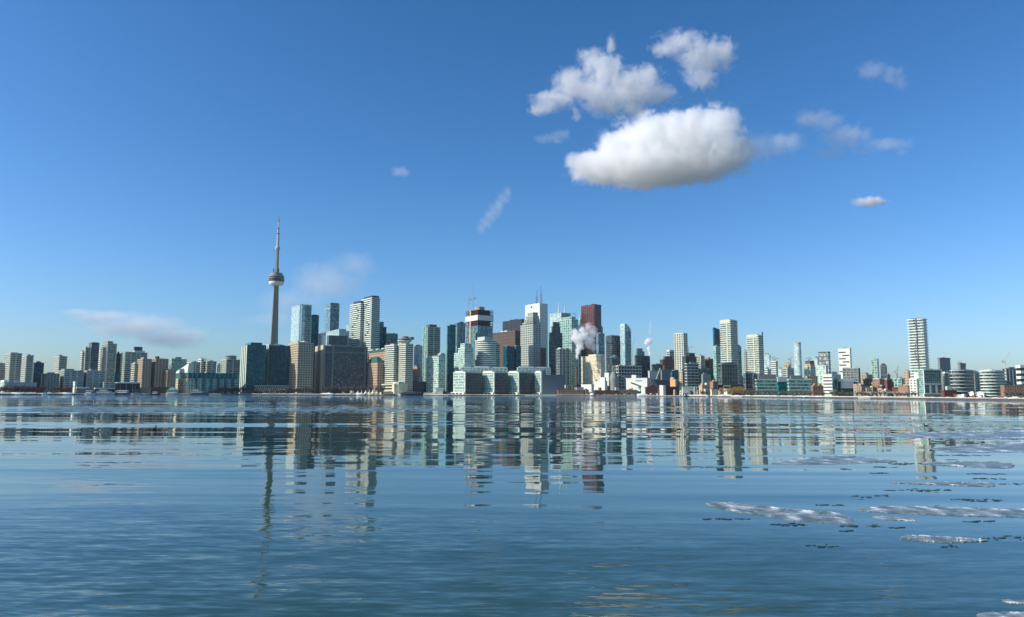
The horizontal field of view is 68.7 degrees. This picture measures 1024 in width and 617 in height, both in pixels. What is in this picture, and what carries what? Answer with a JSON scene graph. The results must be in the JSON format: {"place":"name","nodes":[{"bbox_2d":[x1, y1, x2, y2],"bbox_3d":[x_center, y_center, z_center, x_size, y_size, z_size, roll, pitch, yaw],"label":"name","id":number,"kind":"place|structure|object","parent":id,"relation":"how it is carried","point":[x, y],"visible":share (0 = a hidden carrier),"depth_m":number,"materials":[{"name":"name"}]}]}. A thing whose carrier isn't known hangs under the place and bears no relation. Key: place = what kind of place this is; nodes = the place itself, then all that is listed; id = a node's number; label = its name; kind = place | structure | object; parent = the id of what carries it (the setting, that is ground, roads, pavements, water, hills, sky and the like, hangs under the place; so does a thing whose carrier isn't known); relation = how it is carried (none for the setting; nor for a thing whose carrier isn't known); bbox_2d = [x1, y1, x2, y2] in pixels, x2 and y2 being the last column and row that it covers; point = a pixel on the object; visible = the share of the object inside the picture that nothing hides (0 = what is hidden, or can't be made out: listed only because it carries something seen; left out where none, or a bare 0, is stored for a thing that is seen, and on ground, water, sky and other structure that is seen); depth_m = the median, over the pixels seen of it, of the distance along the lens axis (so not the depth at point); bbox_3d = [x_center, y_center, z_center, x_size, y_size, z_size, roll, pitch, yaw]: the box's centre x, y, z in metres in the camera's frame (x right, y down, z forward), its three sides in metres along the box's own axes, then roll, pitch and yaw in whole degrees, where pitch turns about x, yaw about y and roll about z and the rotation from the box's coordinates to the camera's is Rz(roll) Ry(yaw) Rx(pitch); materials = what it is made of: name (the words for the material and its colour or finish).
{"place":"outdoors","nodes":[
{"label":"outdoors","id":0,"kind":"place"},
{"bbox_2d":[0,395,1023,616],"bbox_3d":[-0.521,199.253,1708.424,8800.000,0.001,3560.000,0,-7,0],"label":"water","id":1,"kind":"structure","parent":0,"point":[507,506],"depth_m":26.13,"materials":[{"name":"liquid"}]},
{"bbox_2d":[23,403,1023,442],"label":"slush ice","id":2,"kind":"structure","parent":1,"relation":"on","point":[87,410],"depth_m":162.97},
{"bbox_2d":[59,406,1023,485],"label":"thin dark ice","id":3,"kind":"structure","parent":1,"relation":"on","point":[672,415],"depth_m":143.93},
{"bbox_2d":[706,501,852,523],"bbox_3d":[8.954,6.966,25.651,5.456,0.070,3.214,-5,-8,35],"label":"ice floe","id":4,"kind":"object","parent":1,"relation":"on","point":[804,515],"visible":1,"depth_m":25.28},
{"bbox_2d":[637,454,1023,547],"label":"dark ice splinters","id":5,"kind":"object","parent":1,"relation":"on","point":[874,525],"visible":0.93,"depth_m":28.90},
{"bbox_2d":[772,455,896,464],"bbox_3d":[19.292,9.329,46.100,9.910,0.070,5.310,4,-7,-28],"label":"ice floe","id":6,"kind":"object","parent":1,"relation":"on","point":[834,460],"visible":0.99,"depth_m":45.56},
{"bbox_2d":[858,506,1023,517],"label":"ice floe","id":7,"kind":"object","parent":1,"relation":"on","point":[972,511],"visible":1,"depth_m":25.80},
{"bbox_2d":[890,481,994,486],"bbox_3d":[19.726,7.926,33.792,4.843,0.067,2.175,0,-7,0],"label":"ice floe","id":8,"kind":"object","parent":1,"relation":"on","point":[979,484],"visible":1,"depth_m":33.90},
{"bbox_2d":[900,535,987,542],"bbox_3d":[12.020,6.434,20.918,2.404,0.068,1.202,0,-7,0],"label":"ice floe","id":9,"kind":"object","parent":1,"relation":"on","point":[935,539],"visible":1,"depth_m":20.79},
{"bbox_2d":[885,430,1023,438],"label":"ice floe","id":10,"kind":"object","parent":1,"relation":"on","point":[1004,434],"visible":1,"depth_m":75.81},
{"bbox_2d":[922,461,1014,468],"bbox_3d":[27.280,9.062,43.612,6.469,0.078,4.284,4,-7,-27],"label":"ice floe","id":11,"kind":"object","parent":1,"relation":"on","point":[990,464],"visible":1,"depth_m":43.32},
{"bbox_2d":[932,442,1023,452],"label":"ice floe","id":12,"kind":"object","parent":1,"relation":"on","point":[1007,447],"visible":1,"depth_m":56.36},
{"bbox_2d":[976,611,1023,616],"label":"ice floe","id":13,"kind":"object","parent":1,"relation":"on","point":[1004,614],"visible":1,"depth_m":13.69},
{"bbox_2d":[0,392,1023,398],"bbox_3d":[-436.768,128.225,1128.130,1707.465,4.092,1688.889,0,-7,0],"label":"promenade","id":14,"kind":"structure","parent":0,"point":[655,395],"depth_m":1437.26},
{"bbox_2d":[381,382,407,394],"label":"hotel podium","id":15,"kind":"object","parent":14,"relation":"on","point":[395,388],"visible":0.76,"depth_m":1929.84,"materials":[{"name":"white concrete"}]},
{"bbox_2d":[384,344,397,383],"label":"hotel tower","id":16,"kind":"structure","parent":15,"relation":"on","point":[390,367],"depth_m":1989.17,"materials":[{"name":"concrete"}]},
{"bbox_2d":[451,371,482,393],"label":"harbour block","id":17,"kind":"structure","parent":14,"relation":"on","point":[463,381],"depth_m":1891.20,"materials":[{"name":"white concrete"}]},
{"bbox_2d":[482,371,507,393],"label":"harbour block","id":18,"kind":"structure","parent":14,"relation":"on","point":[493,381],"depth_m":1898.31,"materials":[{"name":"glass"}]},
{"bbox_2d":[508,371,534,393],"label":"harbour block","id":19,"kind":"structure","parent":14,"relation":"on","point":[518,381],"depth_m":1906.82,"materials":[{"name":"glass"}]},
{"bbox_2d":[542,370,564,393],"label":"windowless block","id":20,"kind":"structure","parent":14,"relation":"on","point":[552,384],"depth_m":1900.39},
{"bbox_2d":[626,375,650,393],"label":"sugar warehouse","id":21,"kind":"structure","parent":14,"relation":"on","point":[644,382],"depth_m":1921.23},
{"bbox_2d":[651,380,678,394],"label":"sloped shed","id":22,"kind":"structure","parent":14,"relation":"on","point":[656,383],"depth_m":1764.13,"materials":[{"name":"black metal"}]},
{"bbox_2d":[0,0,1023,390],"label":"sky","id":23,"kind":"structure","parent":0,"point":[821,175],"materials":[{"name":"blue"}]},
{"bbox_3d":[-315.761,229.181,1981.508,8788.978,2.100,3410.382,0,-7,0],"label":"ground","id":24,"kind":"structure","parent":0,"visible":0},
{"bbox_2d":[4,352,21,391],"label":"condo tower","id":25,"kind":"structure","parent":24,"relation":"on","point":[12,369],"depth_m":1659.82,"materials":[{"name":"concrete"}]},
{"bbox_2d":[20,354,33,382],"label":"condo tower","id":26,"kind":"structure","parent":24,"relation":"on","point":[26,367],"depth_m":1600.74,"materials":[{"name":"concrete"}]},
{"bbox_2d":[32,361,43,392],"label":"office tower","id":27,"kind":"structure","parent":24,"relation":"on","point":[38,368],"depth_m":1730.12,"materials":[{"name":"blue glass"}]},
{"bbox_2d":[40,372,59,392],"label":"apartment block","id":28,"kind":"structure","parent":24,"relation":"on","point":[49,380],"depth_m":1627.87,"materials":[{"name":"grey concrete"}]},
{"bbox_2d":[52,355,66,373],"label":"condo tower","id":29,"kind":"structure","parent":24,"relation":"on","point":[59,362],"depth_m":1955.31,"materials":[{"name":"concrete"}]},
{"bbox_2d":[58,369,83,392],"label":"apartment block","id":30,"kind":"structure","parent":24,"relation":"on","point":[68,377],"depth_m":1654.49,"materials":[{"name":"concrete"}]},
{"bbox_2d":[88,342,99,368],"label":"office tower","id":31,"kind":"structure","parent":24,"relation":"on","point":[93,355],"depth_m":1888.57,"materials":[{"name":"blue glass"}]},
{"bbox_2d":[83,369,105,390],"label":"apartment block","id":32,"kind":"structure","parent":24,"relation":"on","point":[93,379],"depth_m":1680.76,"materials":[{"name":"concrete"}]},
{"bbox_2d":[100,341,116,381],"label":"condo tower","id":33,"kind":"structure","parent":24,"relation":"on","point":[108,356],"depth_m":1897.54,"materials":[{"name":"glass"}]},
{"bbox_2d":[115,382,139,392],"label":"waterfront shed","id":34,"kind":"structure","parent":24,"relation":"on","point":[129,387],"depth_m":1671.27,"materials":[{"name":"black metal"}]},
{"bbox_2d":[120,352,136,381],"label":"condo tower","id":35,"kind":"structure","parent":24,"relation":"on","point":[127,359],"depth_m":1887.10,"materials":[{"name":"concrete"}]},
{"bbox_2d":[137,357,151,387],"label":"condo tower","id":36,"kind":"structure","parent":24,"relation":"on","point":[144,372],"depth_m":1809.55,"materials":[{"name":"beige concrete"}]},
{"bbox_2d":[150,356,168,387],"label":"condo tower","id":37,"kind":"structure","parent":24,"relation":"on","point":[159,366],"depth_m":1826.02,"materials":[{"name":"grey concrete"}]},
{"bbox_2d":[163,369,175,388],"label":"condo tower","id":38,"kind":"structure","parent":24,"relation":"on","point":[169,378],"depth_m":1816.21,"materials":[{"name":"beige concrete"}]},
{"bbox_2d":[169,357,186,370],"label":"condo tower","id":39,"kind":"structure","parent":24,"relation":"on","point":[176,363],"depth_m":2072.59,"materials":[{"name":"green glass"}]},
{"bbox_2d":[175,363,239,393],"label":"terminal building","id":40,"kind":"structure","parent":24,"relation":"on","point":[187,379],"depth_m":1855.33,"materials":[{"name":"green glass"}]},
{"bbox_2d":[220,355,239,378],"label":"condo tower","id":41,"kind":"structure","parent":24,"relation":"on","point":[230,363],"depth_m":2127.22,"materials":[{"name":"concrete"}]},
{"bbox_2d":[239,342,265,393],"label":"condo tower","id":42,"kind":"structure","parent":24,"relation":"on","point":[252,364],"depth_m":1969.36,"materials":[{"name":"teal glass"}]},
{"bbox_2d":[269,219,284,343],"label":"communications tower","id":43,"kind":"structure","parent":24,"relation":"on","point":[276,279],"depth_m":2345.35,"materials":[{"name":"concrete"}]},
{"bbox_2d":[265,344,289,385],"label":"condo tower","id":44,"kind":"structure","parent":24,"relation":"on","point":[277,366],"depth_m":2018.11,"materials":[{"name":"blue glass"}]},
{"bbox_2d":[288,341,313,393],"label":"condo tower","id":45,"kind":"structure","parent":24,"relation":"on","point":[300,364],"depth_m":1988.80,"materials":[{"name":"grey concrete"}]},
{"bbox_2d":[290,304,311,342],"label":"condo tower","id":46,"kind":"structure","parent":24,"relation":"on","point":[300,322],"depth_m":2370.38,"materials":[{"name":"blue glass"}]},
{"bbox_2d":[310,314,318,393],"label":"condo tower","id":47,"kind":"structure","parent":24,"relation":"on","point":[314,327],"depth_m":2462.96,"materials":[{"name":"teal glass"}]},
{"bbox_2d":[324,303,339,331],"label":"office tower","id":48,"kind":"structure","parent":24,"relation":"on","point":[331,316],"depth_m":2604.11,"materials":[{"name":"blue glass"}]},
{"bbox_2d":[318,329,345,345],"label":"office block","id":49,"kind":"structure","parent":24,"relation":"on","point":[322,338],"depth_m":2356.15,"materials":[{"name":"blue glass"}]},
{"bbox_2d":[327,335,347,344],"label":"office block","id":50,"kind":"structure","parent":24,"relation":"on","point":[336,340],"depth_m":2184.06,"materials":[{"name":"blue glass"}]},
{"bbox_2d":[314,345,367,393],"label":"hotel","id":51,"kind":"structure","parent":24,"relation":"on","point":[343,366],"depth_m":2031.87,"materials":[{"name":"grey glass"}]},
{"bbox_2d":[349,301,363,346],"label":"condo tower","id":52,"kind":"structure","parent":24,"relation":"on","point":[356,324],"depth_m":2307.13,"materials":[{"name":"white concrete"}]},
{"bbox_2d":[361,295,379,362],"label":"condo tower","id":53,"kind":"structure","parent":24,"relation":"on","point":[371,316],"depth_m":2258.06,"materials":[{"name":"white concrete"}]},
{"bbox_2d":[367,357,384,394],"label":"office block","id":54,"kind":"structure","parent":24,"relation":"on","point":[375,371],"depth_m":2018.74,"materials":[{"name":"concrete"}]},
{"bbox_2d":[397,336,413,391],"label":"hotel tower","id":55,"kind":"structure","parent":24,"relation":"on","point":[405,361],"depth_m":1960.08,"materials":[{"name":"concrete"}]},
{"bbox_2d":[414,345,422,376],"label":"office tower","id":56,"kind":"structure","parent":24,"relation":"on","point":[418,354],"depth_m":2307.11,"materials":[{"name":"blue glass"}]},
{"bbox_2d":[422,324,439,381],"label":"condo tower","id":57,"kind":"structure","parent":24,"relation":"on","point":[431,339],"depth_m":2216.65,"materials":[{"name":"glass"}]},
{"bbox_2d":[426,356,444,392],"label":"condo tower","id":58,"kind":"structure","parent":24,"relation":"on","point":[435,371],"depth_m":1955.13,"materials":[{"name":"green glass"}]},
{"bbox_2d":[446,324,455,392],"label":"condo tower","id":59,"kind":"structure","parent":24,"relation":"on","point":[451,334],"depth_m":2064.57,"materials":[{"name":"teal glass"}]},
{"bbox_2d":[454,322,465,352],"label":"condo tower","id":60,"kind":"structure","parent":24,"relation":"on","point":[460,332],"depth_m":2094.89,"materials":[{"name":"blue glass"}]},
{"bbox_2d":[454,343,472,371],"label":"condo tower","id":61,"kind":"structure","parent":24,"relation":"on","point":[463,356],"depth_m":1977.78,"materials":[{"name":"green glass"}]},
{"bbox_2d":[465,307,493,366],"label":"unfinished tower","id":62,"kind":"structure","parent":24,"relation":"on","point":[478,320],"depth_m":2138.75,"materials":[{"name":"blue glass"}]},
{"bbox_2d":[460,366,507,371],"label":"harbour block","id":63,"kind":"structure","parent":24,"relation":"on","point":[483,368],"depth_m":1962.39,"materials":[{"name":"grey glass"}]},
{"bbox_2d":[475,337,495,367],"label":"condo tower","id":64,"kind":"structure","parent":24,"relation":"on","point":[485,350],"depth_m":1998.62,"materials":[{"name":"white concrete"}]},
{"bbox_2d":[493,330,519,366],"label":"office tower","id":65,"kind":"structure","parent":24,"relation":"on","point":[506,338],"depth_m":2402.02,"materials":[{"name":"brown stone"}]},
{"bbox_2d":[503,346,514,371],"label":"condo tower","id":66,"kind":"structure","parent":24,"relation":"on","point":[509,357],"depth_m":2075.55,"materials":[{"name":"blue glass"}]},
{"bbox_2d":[0,394,1023,400],"bbox_3d":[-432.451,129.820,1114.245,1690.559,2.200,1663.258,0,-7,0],"label":"seawall","id":67,"kind":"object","parent":24,"relation":"on","point":[636,395],"visible":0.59,"depth_m":1397.70,"materials":[{"name":"concrete"}]},
{"bbox_2d":[503,319,524,330],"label":"office tower","id":68,"kind":"structure","parent":24,"relation":"on","point":[512,325],"depth_m":2732.67,"materials":[{"name":"black glass"}]},
{"bbox_2d":[520,312,540,366],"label":"office tower","id":69,"kind":"structure","parent":24,"relation":"on","point":[530,336],"depth_m":2226.92,"materials":[{"name":"concrete"}]},
{"bbox_2d":[517,366,550,374],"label":"harbour block","id":70,"kind":"structure","parent":24,"relation":"on","point":[530,369],"depth_m":1978.77,"materials":[{"name":"grey glass"}]},
{"bbox_2d":[525,297,547,367],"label":"office tower","id":71,"kind":"structure","parent":24,"relation":"on","point":[541,309],"depth_m":2523.90,"materials":[{"name":"silver metal"}]},
{"bbox_2d":[549,322,561,374],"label":"office tower","id":72,"kind":"structure","parent":24,"relation":"on","point":[555,338],"depth_m":2292.78,"materials":[{"name":"blue glass"}]},
{"bbox_2d":[550,303,570,331],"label":"office tower","id":73,"kind":"structure","parent":24,"relation":"on","point":[556,317],"depth_m":2624.26,"materials":[{"name":"teal glass"}]},
{"bbox_2d":[556,348,570,389],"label":"condo tower","id":74,"kind":"structure","parent":24,"relation":"on","point":[563,361],"depth_m":2022.26,"materials":[{"name":"grey concrete"}]},
{"bbox_2d":[560,317,578,382],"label":"office tower","id":75,"kind":"structure","parent":24,"relation":"on","point":[569,328],"depth_m":2430.09,"materials":[{"name":"green glass"}]},
{"bbox_2d":[570,346,574,389],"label":"condo tower","id":76,"kind":"structure","parent":24,"relation":"on","point":[572,348],"depth_m":2049.16,"materials":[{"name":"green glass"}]},
{"bbox_2d":[578,315,580,383],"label":"office tower","id":77,"kind":"structure","parent":24,"relation":"on","point":[579,338],"depth_m":2661.06,"materials":[{"name":"white glass"}]},
{"bbox_2d":[581,304,600,356],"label":"office tower","id":78,"kind":"structure","parent":24,"relation":"on","point":[590,321],"depth_m":2568.34,"materials":[{"name":"red stone"}]},
{"bbox_2d":[581,354,604,389],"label":"hotel tower","id":79,"kind":"structure","parent":24,"relation":"on","point":[592,368],"depth_m":2032.73,"materials":[{"name":"concrete"}]},
{"bbox_2d":[596,333,604,356],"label":"condo tower","id":80,"kind":"structure","parent":24,"relation":"on","point":[600,343],"depth_m":2209.50,"materials":[{"name":"blue glass"}]},
{"bbox_2d":[606,335,620,372],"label":"office tower","id":81,"kind":"structure","parent":24,"relation":"on","point":[612,344],"depth_m":2338.56,"materials":[{"name":"blue glass"}]},
{"bbox_2d":[620,323,631,365],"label":"condo tower","id":82,"kind":"structure","parent":24,"relation":"on","point":[625,343],"depth_m":2319.55,"materials":[{"name":"blue glass"}]},
{"bbox_2d":[616,365,641,389],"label":"parking structure","id":83,"kind":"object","parent":24,"relation":"on","point":[626,371],"visible":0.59,"depth_m":2088.63,"materials":[{"name":"grey concrete"}]},
{"bbox_2d":[635,348,649,377],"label":"office block","id":84,"kind":"structure","parent":24,"relation":"on","point":[642,359],"depth_m":2180.10,"materials":[{"name":"blue glass"}]},
{"bbox_2d":[674,333,687,370],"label":"condo tower","id":85,"kind":"structure","parent":24,"relation":"on","point":[680,344],"depth_m":2105.98,"materials":[{"name":"concrete"}]},
{"bbox_2d":[684,362,698,386],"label":"apartment block","id":86,"kind":"structure","parent":24,"relation":"on","point":[691,373],"depth_m":1692.11,"materials":[{"name":"blue glass"}]},
{"bbox_2d":[713,345,720,384],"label":"condo tower","id":87,"kind":"structure","parent":24,"relation":"on","point":[716,355],"depth_m":1676.44,"materials":[{"name":"green glass"}]},
{"bbox_2d":[718,362,737,384],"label":"office block","id":88,"kind":"structure","parent":24,"relation":"on","point":[727,373],"depth_m":1521.01,"materials":[{"name":"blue glass"}]},
{"bbox_2d":[719,319,739,384],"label":"condo tower","id":89,"kind":"structure","parent":24,"relation":"on","point":[729,340],"depth_m":1599.02,"materials":[{"name":"concrete"}]},
{"bbox_2d":[743,372,754,395],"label":"office block","id":90,"kind":"structure","parent":24,"relation":"on","point":[748,381],"depth_m":1344.10,"materials":[{"name":"blue glass"}]},
{"bbox_2d":[746,332,764,373],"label":"condo tower","id":91,"kind":"structure","parent":24,"relation":"on","point":[755,352],"depth_m":1486.08,"materials":[{"name":"concrete"}]},
{"bbox_2d":[755,374,777,395],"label":"glass building","id":92,"kind":"structure","parent":24,"relation":"on","point":[767,382],"depth_m":1271.93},
{"bbox_2d":[777,377,787,395],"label":"glass building","id":93,"kind":"structure","parent":24,"relation":"on","point":[782,384],"depth_m":1194.50,"materials":[{"name":"teal glass"}]},
{"bbox_2d":[793,342,801,374],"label":"condo tower","id":94,"kind":"structure","parent":24,"relation":"on","point":[797,359],"depth_m":1826.31,"materials":[{"name":"blue glass"}]},
{"bbox_2d":[787,375,811,395],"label":"glass building","id":95,"kind":"structure","parent":24,"relation":"on","point":[797,383],"depth_m":1142.89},
{"bbox_2d":[816,364,827,390],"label":"condo tower","id":96,"kind":"structure","parent":24,"relation":"on","point":[821,369],"depth_m":1314.58,"materials":[{"name":"green glass"}]},
{"bbox_2d":[818,351,830,373],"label":"condo tower","id":97,"kind":"structure","parent":24,"relation":"on","point":[824,357],"depth_m":1398.38,"materials":[{"name":"glass"}]},
{"bbox_2d":[822,372,840,395],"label":"office block","id":98,"kind":"structure","parent":24,"relation":"on","point":[830,381],"depth_m":1000.68,"materials":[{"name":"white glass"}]},
{"bbox_2d":[838,348,851,378],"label":"condo tower","id":99,"kind":"structure","parent":24,"relation":"on","point":[845,358],"depth_m":1254.55,"materials":[{"name":"concrete"}]},
{"bbox_2d":[838,379,856,395],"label":"building","id":100,"kind":"structure","parent":24,"relation":"on","point":[845,385],"depth_m":1000.32,"materials":[{"name":"teal glass"}]},
{"bbox_2d":[842,367,860,383],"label":"office block","id":101,"kind":"structure","parent":24,"relation":"on","point":[851,373],"depth_m":1141.02,"materials":[{"name":"grey concrete"}]},
{"bbox_2d":[909,373,919,396],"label":"framed block","id":102,"kind":"structure","parent":24,"relation":"on","point":[914,384],"depth_m":794.20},
{"bbox_2d":[907,318,929,378],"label":"condo tower","id":103,"kind":"structure","parent":24,"relation":"on","point":[918,341],"depth_m":877.24,"materials":[{"name":"white concrete"}]},
{"bbox_2d":[918,369,942,396],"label":"framed block","id":104,"kind":"structure","parent":24,"relation":"on","point":[930,382],"depth_m":775.59,"materials":[{"name":"green glass"}]},
{"bbox_2d":[949,369,976,393],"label":"layered block","id":105,"kind":"structure","parent":24,"relation":"on","point":[962,380],"depth_m":732.09,"materials":[{"name":"silver metal"}]},
{"bbox_2d":[979,370,1006,397],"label":"layered block","id":106,"kind":"structure","parent":24,"relation":"on","point":[993,380],"depth_m":678.18,"materials":[{"name":"white concrete"}]},
{"bbox_2d":[1001,367,1017,384],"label":"unfinished block","id":107,"kind":"structure","parent":24,"relation":"on","point":[1011,374],"depth_m":751.35,"materials":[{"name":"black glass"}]},
{"bbox_2d":[1000,385,1023,397],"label":"warehouse","id":108,"kind":"structure","parent":24,"relation":"on","point":[1003,388],"depth_m":661.08,"materials":[{"name":"red brick"}]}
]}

